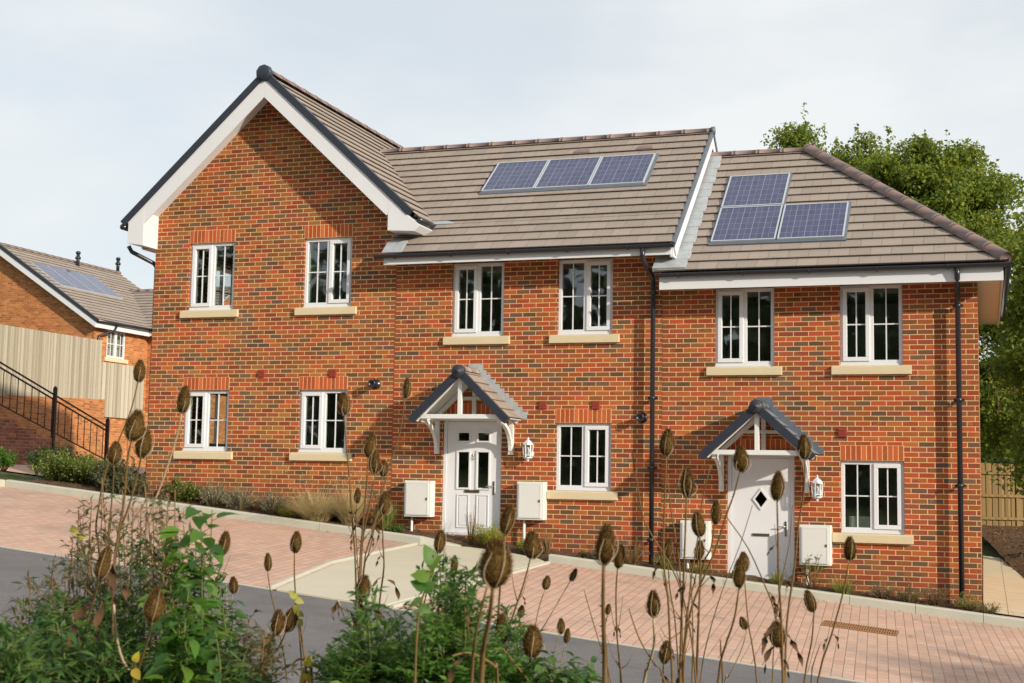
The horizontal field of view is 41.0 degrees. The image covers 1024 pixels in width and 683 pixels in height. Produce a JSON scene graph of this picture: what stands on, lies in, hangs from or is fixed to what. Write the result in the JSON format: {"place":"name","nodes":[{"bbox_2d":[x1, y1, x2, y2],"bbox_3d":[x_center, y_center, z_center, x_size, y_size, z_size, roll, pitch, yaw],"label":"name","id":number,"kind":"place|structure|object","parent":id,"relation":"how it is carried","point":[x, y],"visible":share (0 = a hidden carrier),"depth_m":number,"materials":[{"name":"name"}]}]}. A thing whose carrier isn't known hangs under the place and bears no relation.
{"place":"outdoors","nodes":[
{"label":"outdoors","id":0,"kind":"place"},
{"bbox_2d":[0,487,420,589],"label":"parking bay","id":1,"kind":"object","parent":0,"point":[36,521],"visible":0.6,"depth_m":20.05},
{"bbox_2d":[28,476,436,538],"bbox_3d":[-4.513,2.922,24.480,7.980,1.005,3.250,-1,-6,19],"label":"planting bed","id":2,"kind":"object","parent":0,"point":[63,483],"visible":0.1,"depth_m":23.45,"materials":[{"name":"soil"}]},
{"bbox_2d":[25,445,96,481],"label":"shrub","id":3,"kind":"object","parent":2,"relation":"on","point":[50,463],"visible":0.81,"depth_m":24.79,"materials":[{"name":"green plant"}]},
{"bbox_2d":[55,451,112,484],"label":"shrub","id":4,"kind":"object","parent":2,"relation":"on","point":[77,472],"visible":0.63,"depth_m":24.62,"materials":[{"name":"green plant"}]},
{"bbox_2d":[84,457,144,487],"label":"shrub","id":5,"kind":"object","parent":2,"relation":"on","point":[101,472],"visible":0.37,"depth_m":24.27,"materials":[{"name":"green plant"}]},
{"bbox_2d":[99,471,152,495],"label":"shrub","id":6,"kind":"object","parent":2,"relation":"on","point":[118,480],"visible":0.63,"depth_m":23.80,"materials":[{"name":"green plant"}]},
{"bbox_2d":[163,474,202,501],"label":"shrub","id":7,"kind":"object","parent":2,"relation":"on","point":[189,493],"visible":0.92,"depth_m":23.51,"materials":[{"name":"green plant"}]},
{"bbox_2d":[196,480,232,505],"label":"lavender","id":8,"kind":"object","parent":2,"relation":"on","point":[211,496],"visible":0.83,"depth_m":23.34,"materials":[{"name":"plant"}]},
{"bbox_2d":[218,483,263,509],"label":"lavender","id":9,"kind":"object","parent":2,"relation":"on","point":[239,499],"visible":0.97,"depth_m":23.14,"materials":[{"name":"plant"}]},
{"bbox_2d":[254,490,292,514],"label":"lavender","id":10,"kind":"object","parent":2,"relation":"on","point":[268,504],"visible":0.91,"depth_m":22.91,"materials":[{"name":"plant"}]},
{"bbox_2d":[271,465,356,521],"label":"ornamental grass","id":11,"kind":"object","parent":2,"relation":"on","point":[313,509],"depth_m":22.44,"materials":[{"name":"beige plant"}]},
{"bbox_2d":[321,469,372,525],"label":"ornamental grass","id":12,"kind":"object","parent":2,"relation":"on","point":[344,503],"depth_m":22.39,"materials":[{"name":"beige plant"}]},
{"bbox_2d":[276,545,544,608],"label":"footpath","id":13,"kind":"structure","parent":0,"point":[335,581],"depth_m":17.86,"materials":[{"name":"concrete"}]},
{"bbox_2d":[0,547,857,682],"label":"road","id":14,"kind":"structure","parent":0,"point":[322,626],"depth_m":14.11,"materials":[{"name":"asphalt"}]},
{"bbox_2d":[0,461,1009,622],"bbox_3d":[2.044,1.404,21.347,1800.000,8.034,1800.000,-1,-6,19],"label":"ground","id":15,"kind":"structure","parent":0,"point":[989,549],"depth_m":27.33,"materials":[{"name":"brown soil"}]},
{"bbox_2d":[0,569,61,657],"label":"weed","id":16,"kind":"object","parent":15,"relation":"on","point":[14,608],"visible":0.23,"depth_m":3.57,"materials":[{"name":"green plant"}]},
{"bbox_2d":[0,613,66,682],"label":"weed","id":17,"kind":"object","parent":15,"relation":"on","point":[14,656],"visible":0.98,"depth_m":2.78,"materials":[{"name":"green plant"}]},
{"bbox_2d":[0,418,79,464],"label":"stair wall","id":18,"kind":"structure","parent":15,"relation":"on","point":[14,437],"depth_m":30.46,"materials":[{"name":"brick"}]},
{"bbox_2d":[0,361,109,464],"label":"metal railing","id":19,"kind":"object","parent":18,"relation":"on","point":[53,416],"visible":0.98,"depth_m":31.43,"materials":[{"name":"black metal"}]},
{"bbox_2d":[13,585,91,682],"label":"weed","id":20,"kind":"object","parent":15,"relation":"on","point":[40,615],"visible":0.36,"depth_m":3.29,"materials":[{"name":"green plant"}]},
{"bbox_2d":[14,619,99,682],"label":"weed","id":21,"kind":"object","parent":15,"relation":"on","point":[42,672],"visible":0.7,"depth_m":2.94,"materials":[{"name":"green plant"}]},
{"bbox_2d":[25,539,89,678],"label":"weed","id":22,"kind":"object","parent":15,"relation":"on","point":[52,572],"visible":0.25,"depth_m":3.67,"materials":[{"name":"green plant"}]},
{"bbox_2d":[0,395,147,466],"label":"retaining wall","id":23,"kind":"structure","parent":15,"relation":"on","point":[94,408],"depth_m":39.66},
{"bbox_2d":[0,324,101,398],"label":"timber fence","id":24,"kind":"object","parent":23,"relation":"on","point":[68,366],"visible":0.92,"depth_m":37.92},
{"bbox_2d":[100,362,143,418],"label":"timber fence","id":25,"kind":"object","parent":23,"relation":"on","point":[118,383],"visible":0.74,"depth_m":42.91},
{"bbox_2d":[32,527,139,665],"bbox_3d":[-1.101,1.082,3.559,0.310,1.188,0.262,-1,-6,19],"label":"weed","id":26,"kind":"object","parent":15,"relation":"on","point":[91,581],"visible":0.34,"depth_m":3.57,"materials":[{"name":"green plant"}]},
{"bbox_2d":[68,546,111,666],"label":"teasel","id":27,"kind":"object","parent":15,"relation":"on","point":[102,565],"visible":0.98,"depth_m":3.01,"materials":[{"name":"brown plant"}]},
{"bbox_2d":[51,476,137,635],"bbox_3d":[-1.163,1.033,3.768,0.237,1.327,0.544,4,-6,-24],"label":"weed","id":28,"kind":"object","parent":15,"relation":"on","point":[91,539],"visible":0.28,"depth_m":3.79,"materials":[{"name":"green plant"}]},
{"bbox_2d":[49,603,152,682],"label":"weed","id":29,"kind":"object","parent":15,"relation":"on","point":[98,669],"visible":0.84,"depth_m":3.08,"materials":[{"name":"green plant"}]},
{"bbox_2d":[65,486,138,638],"bbox_3d":[-1.206,1.070,4.045,0.248,1.294,0.694,3,-6,-20],"label":"weed","id":30,"kind":"object","parent":15,"relation":"on","point":[101,541],"visible":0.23,"depth_m":4.03,"materials":[{"name":"green plant"}]},
{"bbox_2d":[0,242,230,443],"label":"terraced house","id":31,"kind":"structure","parent":15,"relation":"on","point":[112,310],"depth_m":51.52,"materials":[{"name":"brick"}]},
{"bbox_2d":[85,359,146,601],"bbox_3d":[-1.349,0.905,4.513,0.144,1.685,0.439,4,-6,-26],"label":"teasel","id":32,"kind":"object","parent":15,"relation":"on","point":[139,370],"visible":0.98,"depth_m":4.44,"materials":[{"name":"brown plant"}]},
{"bbox_2d":[83,585,152,666],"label":"weed","id":33,"kind":"object","parent":15,"relation":"on","point":[128,622],"visible":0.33,"depth_m":3.50,"materials":[{"name":"green plant"}]},
{"bbox_2d":[80,523,162,651],"bbox_3d":[-1.095,1.103,3.833,0.277,1.198,0.653,3,-6,-21],"label":"weed","id":34,"kind":"object","parent":15,"relation":"on","point":[144,561],"visible":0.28,"depth_m":3.67,"materials":[{"name":"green plant"}]},
{"bbox_2d":[108,409,145,640],"bbox_3d":[-0.952,0.916,3.343,0.079,1.494,0.467,2,-6,-12],"label":"teasel","id":35,"kind":"object","parent":15,"relation":"on","point":[135,424],"visible":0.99,"depth_m":3.23,"materials":[{"name":"brown plant"}]},
{"bbox_2d":[111,427,161,630],"bbox_3d":[-0.978,0.942,3.434,0.098,1.455,0.425,3,-6,-23],"label":"teasel","id":36,"kind":"object","parent":15,"relation":"on","point":[142,446],"visible":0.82,"depth_m":3.33,"materials":[{"name":"brown plant"}]},
{"bbox_2d":[101,486,176,650],"bbox_3d":[-1.043,1.063,3.907,0.295,1.300,0.610,2,-6,-11],"label":"weed","id":37,"kind":"object","parent":15,"relation":"on","point":[132,523],"visible":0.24,"depth_m":3.75,"materials":[{"name":"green plant"}]},
{"bbox_2d":[106,630,177,682],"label":"weed","id":38,"kind":"object","parent":15,"relation":"on","point":[125,678],"visible":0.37,"depth_m":3.14,"materials":[{"name":"green plant"}]},
{"bbox_2d":[134,586,165,680],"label":"teasel","id":39,"kind":"object","parent":15,"relation":"on","point":[153,608],"visible":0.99,"depth_m":2.90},
{"bbox_2d":[119,476,181,662],"bbox_3d":[-0.978,1.024,3.641,0.250,1.336,0.662,2,-6,-14],"label":"weed","id":40,"kind":"object","parent":15,"relation":"on","point":[163,493],"visible":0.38,"depth_m":3.61,"materials":[{"name":"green plant"}]},
{"bbox_2d":[117,385,191,627],"bbox_3d":[-1.035,0.914,3.846,0.121,1.575,0.505,4,-6,-27],"label":"teasel","id":41,"kind":"object","parent":15,"relation":"on","point":[183,402],"visible":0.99,"depth_m":3.73,"materials":[{"name":"brown plant"}]},
{"bbox_2d":[132,484,209,659],"bbox_3d":[-0.902,1.041,3.683,0.246,1.315,0.718,2,-6,-15],"label":"weed","id":42,"kind":"object","parent":15,"relation":"on","point":[159,502],"visible":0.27,"depth_m":3.49,"materials":[{"name":"green plant"}]},
{"bbox_2d":[131,568,216,682],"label":"weed","id":43,"kind":"object","parent":15,"relation":"on","point":[168,649],"visible":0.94,"depth_m":3.06,"materials":[{"name":"green plant"}]},
{"bbox_2d":[146,506,241,682],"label":"weed","id":44,"kind":"object","parent":15,"relation":"on","point":[187,567],"visible":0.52,"depth_m":3.39,"materials":[{"name":"green plant"}]},
{"bbox_2d":[149,549,244,648],"bbox_3d":[-0.839,1.121,3.686,0.309,1.163,0.722,3,-6,-23],"label":"weed","id":45,"kind":"object","parent":15,"relation":"on","point":[221,590],"visible":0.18,"depth_m":3.81,"materials":[{"name":"green plant"}]},
{"bbox_2d":[193,600,266,682],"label":"weed","id":46,"kind":"object","parent":15,"relation":"on","point":[211,650],"visible":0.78,"depth_m":3.20,"materials":[{"name":"green plant"}]},
{"bbox_2d":[0,479,460,545],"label":"kerb","id":47,"kind":"structure","parent":15,"relation":"on","point":[336,528],"depth_m":22.61,"materials":[{"name":"concrete"}]},
{"bbox_2d":[218,609,298,682],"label":"weed","id":48,"kind":"object","parent":15,"relation":"on","point":[253,645],"visible":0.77,"depth_m":3.28,"materials":[{"name":"green plant"}]},
{"bbox_2d":[120,64,501,524],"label":"terraced house","id":49,"kind":"structure","parent":15,"relation":"on","point":[291,208],"depth_m":23.74,"materials":[{"name":"brick"}]},
{"bbox_2d":[173,390,232,459],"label":"window","id":50,"kind":"structure","parent":49,"relation":"in","point":[189,451],"depth_m":23.93,"materials":[{"name":"plastic"}]},
{"bbox_2d":[180,242,238,317],"bbox_3d":[-5.250,-1.079,24.265,1.150,1.355,0.398,-1,-6,19],"label":"window","id":51,"kind":"structure","parent":49,"relation":"in","point":[209,309],"depth_m":24.18,"materials":[{"name":"plastic"}]},
{"bbox_2d":[289,390,351,460],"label":"window","id":52,"kind":"structure","parent":49,"relation":"in","point":[319,452],"depth_m":23.20,"materials":[{"name":"plastic"}]},
{"bbox_2d":[294,237,356,315],"bbox_3d":[-3.107,-1.113,23.531,1.150,1.355,0.398,-1,-6,19],"label":"window","id":53,"kind":"structure","parent":49,"relation":"in","point":[332,306],"depth_m":23.41,"materials":[{"name":"plastic"}]},
{"bbox_2d":[297,617,390,682],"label":"weed","id":54,"kind":"object","parent":15,"relation":"on","point":[324,665],"visible":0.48,"depth_m":3.15,"materials":[{"name":"green plant"}]},
{"bbox_2d":[336,391,371,614],"bbox_3d":[-0.506,0.985,4.532,0.092,1.626,0.397,0,-6,10],"label":"teasel","id":55,"kind":"object","parent":15,"relation":"on","point":[344,404],"visible":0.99,"depth_m":4.45,"materials":[{"name":"brown plant"}]},
{"bbox_2d":[319,651,399,682],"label":"weed","id":56,"kind":"object","parent":15,"relation":"on","point":[342,675],"visible":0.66,"depth_m":3.09,"materials":[{"name":"green plant"}]},
{"bbox_2d":[322,584,409,682],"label":"weed","id":57,"kind":"object","parent":15,"relation":"on","point":[363,619],"visible":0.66,"depth_m":3.09,"materials":[{"name":"green plant"}]},
{"bbox_2d":[343,431,390,628],"bbox_3d":[-0.464,1.018,4.153,0.126,1.481,0.377,3,-6,-24],"label":"teasel","id":58,"kind":"object","parent":15,"relation":"on","point":[370,443],"visible":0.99,"depth_m":4.10,"materials":[{"name":"brown plant"}]},
{"bbox_2d":[349,377,411,603],"bbox_3d":[-0.519,1.012,4.986,0.117,1.756,0.443,4,-6,-27],"label":"teasel","id":59,"kind":"object","parent":15,"relation":"on","point":[406,389],"visible":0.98,"depth_m":4.92,"materials":[{"name":"brown plant"}]},
{"bbox_2d":[372,491,399,651],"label":"teasel","id":60,"kind":"object","parent":15,"relation":"on","point":[385,500],"visible":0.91,"depth_m":4.44,"materials":[{"name":"brown plant"}]},
{"bbox_2d":[268,542,549,607],"bbox_3d":[-1.376,3.160,18.483,2.230,0.606,5.553,-1,-6,19],"label":"path edging","id":61,"kind":"object","parent":15,"relation":"on","point":[304,573],"visible":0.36,"depth_m":18.30,"materials":[{"name":"concrete"}]},
{"bbox_2d":[371,600,457,682],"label":"weed","id":62,"kind":"object","parent":15,"relation":"on","point":[422,633],"visible":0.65,"depth_m":3.02,"materials":[{"name":"green plant"}]},
{"bbox_2d":[408,544,442,682],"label":"sapling","id":63,"kind":"object","parent":15,"relation":"on","point":[422,582],"visible":1,"depth_m":2.70,"materials":[{"name":"green plant"}]},
{"bbox_2d":[377,631,478,682],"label":"weed","id":64,"kind":"object","parent":15,"relation":"on","point":[403,662],"visible":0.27,"depth_m":3.06,"materials":[{"name":"green plant"}]},
{"bbox_2d":[0,546,868,682],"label":"road edging","id":65,"kind":"object","parent":15,"relation":"on","point":[542,631],"visible":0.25,"depth_m":14.59,"materials":[{"name":"concrete"}]},
{"bbox_2d":[393,548,486,682],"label":"weed","id":66,"kind":"object","parent":15,"relation":"on","point":[435,576],"visible":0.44,"depth_m":3.08,"materials":[{"name":"green plant"}]},
{"bbox_2d":[406,589,485,682],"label":"weed","id":67,"kind":"object","parent":15,"relation":"on","point":[445,640],"visible":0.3,"depth_m":3.06,"materials":[{"name":"green plant"}]},
{"bbox_2d":[422,592,500,677],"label":"weed","id":68,"kind":"object","parent":15,"relation":"on","point":[471,630],"visible":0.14,"depth_m":3.16,"materials":[{"name":"green plant"}]},
{"bbox_2d":[425,655,499,682],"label":"weed","id":69,"kind":"object","parent":15,"relation":"on","point":[461,675],"visible":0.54,"depth_m":2.99,"materials":[{"name":"green plant"}]},
{"bbox_2d":[429,563,515,682],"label":"weed","id":70,"kind":"object","parent":15,"relation":"on","point":[459,603],"visible":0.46,"depth_m":3.09,"materials":[{"name":"green plant"}]},
{"bbox_2d":[477,538,514,682],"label":"teasel","id":71,"kind":"object","parent":15,"relation":"on","point":[494,564],"visible":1,"depth_m":2.19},
{"bbox_2d":[455,626,553,682],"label":"weed","id":72,"kind":"object","parent":15,"relation":"on","point":[506,665],"visible":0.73,"depth_m":3.03,"materials":[{"name":"green plant"}]},
{"bbox_2d":[481,530,542,650],"bbox_3d":[-0.071,1.147,3.941,0.084,1.229,0.639,3,-6,-22],"label":"teasel","id":73,"kind":"object","parent":15,"relation":"on","point":[532,544],"visible":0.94,"depth_m":3.72,"materials":[{"name":"brown plant"}]},
{"bbox_2d":[478,602,555,678],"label":"weed","id":74,"kind":"object","parent":15,"relation":"on","point":[515,638],"visible":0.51,"depth_m":3.26,"materials":[{"name":"green plant"}]},
{"bbox_2d":[521,623,544,679],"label":"teasel","id":75,"kind":"object","parent":15,"relation":"on","point":[532,642],"visible":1,"depth_m":3.10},
{"bbox_2d":[373,126,718,564],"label":"terraced house","id":76,"kind":"structure","parent":15,"relation":"on","point":[528,358],"depth_m":22.24,"materials":[{"name":"brick"}]},
{"bbox_2d":[442,420,501,534],"bbox_3d":[-0.644,2.184,22.240,1.012,1.893,0.107,-1,-6,19],"label":"door","id":77,"kind":"structure","parent":76,"relation":"in","point":[455,500],"depth_m":22.24,"materials":[{"name":"plastic"}]},
{"bbox_2d":[443,262,509,344],"bbox_3d":[-0.519,-0.619,22.590,1.150,1.375,0.398,-1,-6,19],"label":"window","id":78,"kind":"structure","parent":76,"relation":"in","point":[474,336],"depth_m":22.49,"materials":[{"name":"plastic"}]},
{"bbox_2d":[547,423,617,499],"bbox_3d":[1.164,1.891,21.748,1.150,1.223,0.398,-1,-6,19],"label":"window","id":79,"kind":"structure","parent":76,"relation":"in","point":[585,491],"depth_m":21.62,"materials":[{"name":"plastic"}]},
{"bbox_2d":[549,258,619,342],"bbox_3d":[1.209,-0.647,21.998,1.150,1.375,0.398,-1,-6,19],"label":"window","id":80,"kind":"structure","parent":76,"relation":"in","point":[589,334],"depth_m":21.87,"materials":[{"name":"plastic"}]},
{"bbox_2d":[516,650,601,682],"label":"weed","id":81,"kind":"object","parent":15,"relation":"on","point":[573,675],"visible":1,"depth_m":3.11,"materials":[{"name":"green plant"}]},
{"bbox_2d":[591,522,617,682],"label":"teasel","id":82,"kind":"object","parent":15,"relation":"on","point":[605,543],"visible":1,"depth_m":2.52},
{"bbox_2d":[606,544,633,682],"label":"teasel","id":83,"kind":"object","parent":15,"relation":"on","point":[619,559],"visible":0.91,"depth_m":4.29,"materials":[{"name":"brown plant"}]},
{"bbox_2d":[642,589,662,682],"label":"teasel","id":84,"kind":"object","parent":15,"relation":"on","point":[653,604],"visible":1,"depth_m":3.88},
{"bbox_2d":[652,427,695,682],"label":"teasel","id":85,"kind":"object","parent":15,"relation":"on","point":[667,443],"visible":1,"depth_m":3.77,"materials":[{"name":"brown plant"}]},
{"bbox_2d":[665,466,696,682],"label":"teasel","id":86,"kind":"object","parent":15,"relation":"on","point":[687,482],"visible":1,"depth_m":3.51,"materials":[{"name":"brown plant"}]},
{"bbox_2d":[691,511,706,682],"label":"teasel","id":87,"kind":"object","parent":15,"relation":"on","point":[698,524],"visible":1,"depth_m":4.06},
{"bbox_2d":[434,534,983,620],"bbox_3d":[2.685,3.487,20.574,8.350,0.935,0.670,-1,-6,19],"label":"planting bed","id":88,"kind":"object","parent":15,"relation":"on","point":[464,542],"visible":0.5,"depth_m":20.56,"materials":[{"name":"soil"}]},
{"bbox_2d":[681,445,750,682],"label":"teasel","id":89,"kind":"object","parent":15,"relation":"on","point":[741,461],"visible":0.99,"depth_m":3.91,"materials":[{"name":"brown plant"}]},
{"bbox_2d":[716,558,746,682],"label":"teasel","id":90,"kind":"object","parent":15,"relation":"on","point":[738,574],"visible":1,"depth_m":3.45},
{"bbox_2d":[762,469,785,682],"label":"teasel","id":91,"kind":"object","parent":15,"relation":"on","point":[777,489],"visible":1,"depth_m":3.45,"materials":[{"name":"brown plant"}]},
{"bbox_2d":[764,620,802,682],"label":"teasel","id":92,"kind":"object","parent":15,"relation":"on","point":[775,637],"visible":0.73,"depth_m":3.87,"materials":[{"name":"brown plant"}]},
{"bbox_2d":[549,554,1023,628],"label":"kerb","id":93,"kind":"structure","parent":15,"relation":"on","point":[1000,620],"depth_m":19.50,"materials":[{"name":"concrete"}]},
{"bbox_2d":[783,433,812,682],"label":"teasel","id":94,"kind":"object","parent":15,"relation":"on","point":[803,447],"visible":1,"depth_m":4.09,"materials":[{"name":"brown plant"}]},
{"bbox_2d":[760,103,900,173],"bbox_3d":[9.098,-0.885,39.597,5.741,12.642,4.553,-1,-6,19],"label":"broadleaf tree","id":95,"kind":"object","parent":15,"relation":"on","point":[801,136],"visible":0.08,"depth_m":39.87,"materials":[{"name":"green plant"}]},
{"bbox_2d":[652,143,1011,606],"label":"terraced house","id":96,"kind":"structure","parent":15,"relation":"on","point":[837,310],"depth_m":20.61,"materials":[{"name":"red brick"}]},
{"bbox_2d":[706,288,781,375],"bbox_3d":[3.601,-0.150,21.123,1.150,1.370,0.398,-1,-6,19],"label":"window","id":97,"kind":"structure","parent":96,"relation":"in","point":[730,366],"depth_m":21.03,"materials":[{"name":"plastic"}]},
{"bbox_2d":[727,455,794,580],"bbox_3d":[3.754,2.686,20.674,1.008,1.973,0.107,-1,-6,19],"label":"door","id":98,"kind":"structure","parent":96,"relation":"in","point":[759,535],"depth_m":20.68,"materials":[{"name":"plastic"}]},
{"bbox_2d":[831,284,911,374],"bbox_3d":[5.382,-0.178,20.514,1.150,1.370,0.398,-1,-6,19],"label":"window","id":99,"kind":"structure","parent":96,"relation":"in","point":[867,365],"depth_m":20.41,"materials":[{"name":"plastic"}]},
{"bbox_2d":[832,460,913,544],"bbox_3d":[5.337,2.357,20.265,1.150,1.223,0.398,-1,-6,19],"label":"window","id":100,"kind":"structure","parent":96,"relation":"in","point":[881,534],"depth_m":20.12,"materials":[{"name":"plastic"}]},
{"bbox_2d":[817,535,857,682],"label":"teasel","id":101,"kind":"object","parent":15,"relation":"on","point":[850,551],"visible":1,"depth_m":4.24,"materials":[{"name":"brown plant"}]},
{"bbox_2d":[861,125,1023,464],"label":"broadleaf tree","id":102,"kind":"object","parent":15,"relation":"on","point":[947,184],"visible":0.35,"depth_m":32.36,"materials":[{"name":"green plant"}]},
{"bbox_2d":[981,463,1023,525],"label":"timber fence","id":103,"kind":"object","parent":15,"relation":"on","point":[1001,506],"visible":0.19,"depth_m":36.69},
{"bbox_2d":[0,0,1023,360],"label":"sky","id":104,"kind":"structure","parent":0,"point":[99,99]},
{"bbox_2d":[388,563,1023,682],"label":"parking bay","id":105,"kind":"object","parent":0,"point":[939,650],"depth_m":16.61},
{"bbox_2d":[821,620,898,635],"bbox_3d":[4.387,3.621,17.281,0.920,0.034,0.430,5,-2,19],"label":"drain cover","id":106,"kind":"object","parent":105,"relation":"on","point":[863,628],"visible":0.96,"depth_m":17.26,"materials":[{"name":"metal"}]},
{"bbox_2d":[982,525,1023,577],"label":"garden soil","id":107,"kind":"structure","parent":0,"point":[1011,560],"depth_m":29.66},
{"bbox_2d":[979,192,1023,495],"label":"broadleaf tree","id":108,"kind":"object","parent":107,"relation":"on","point":[1013,360],"visible":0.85,"depth_m":26.99,"materials":[{"name":"green plant"}]},
{"bbox_2d":[983,556,1023,616],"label":"side path","id":109,"kind":"structure","parent":0,"point":[1003,583],"depth_m":22.47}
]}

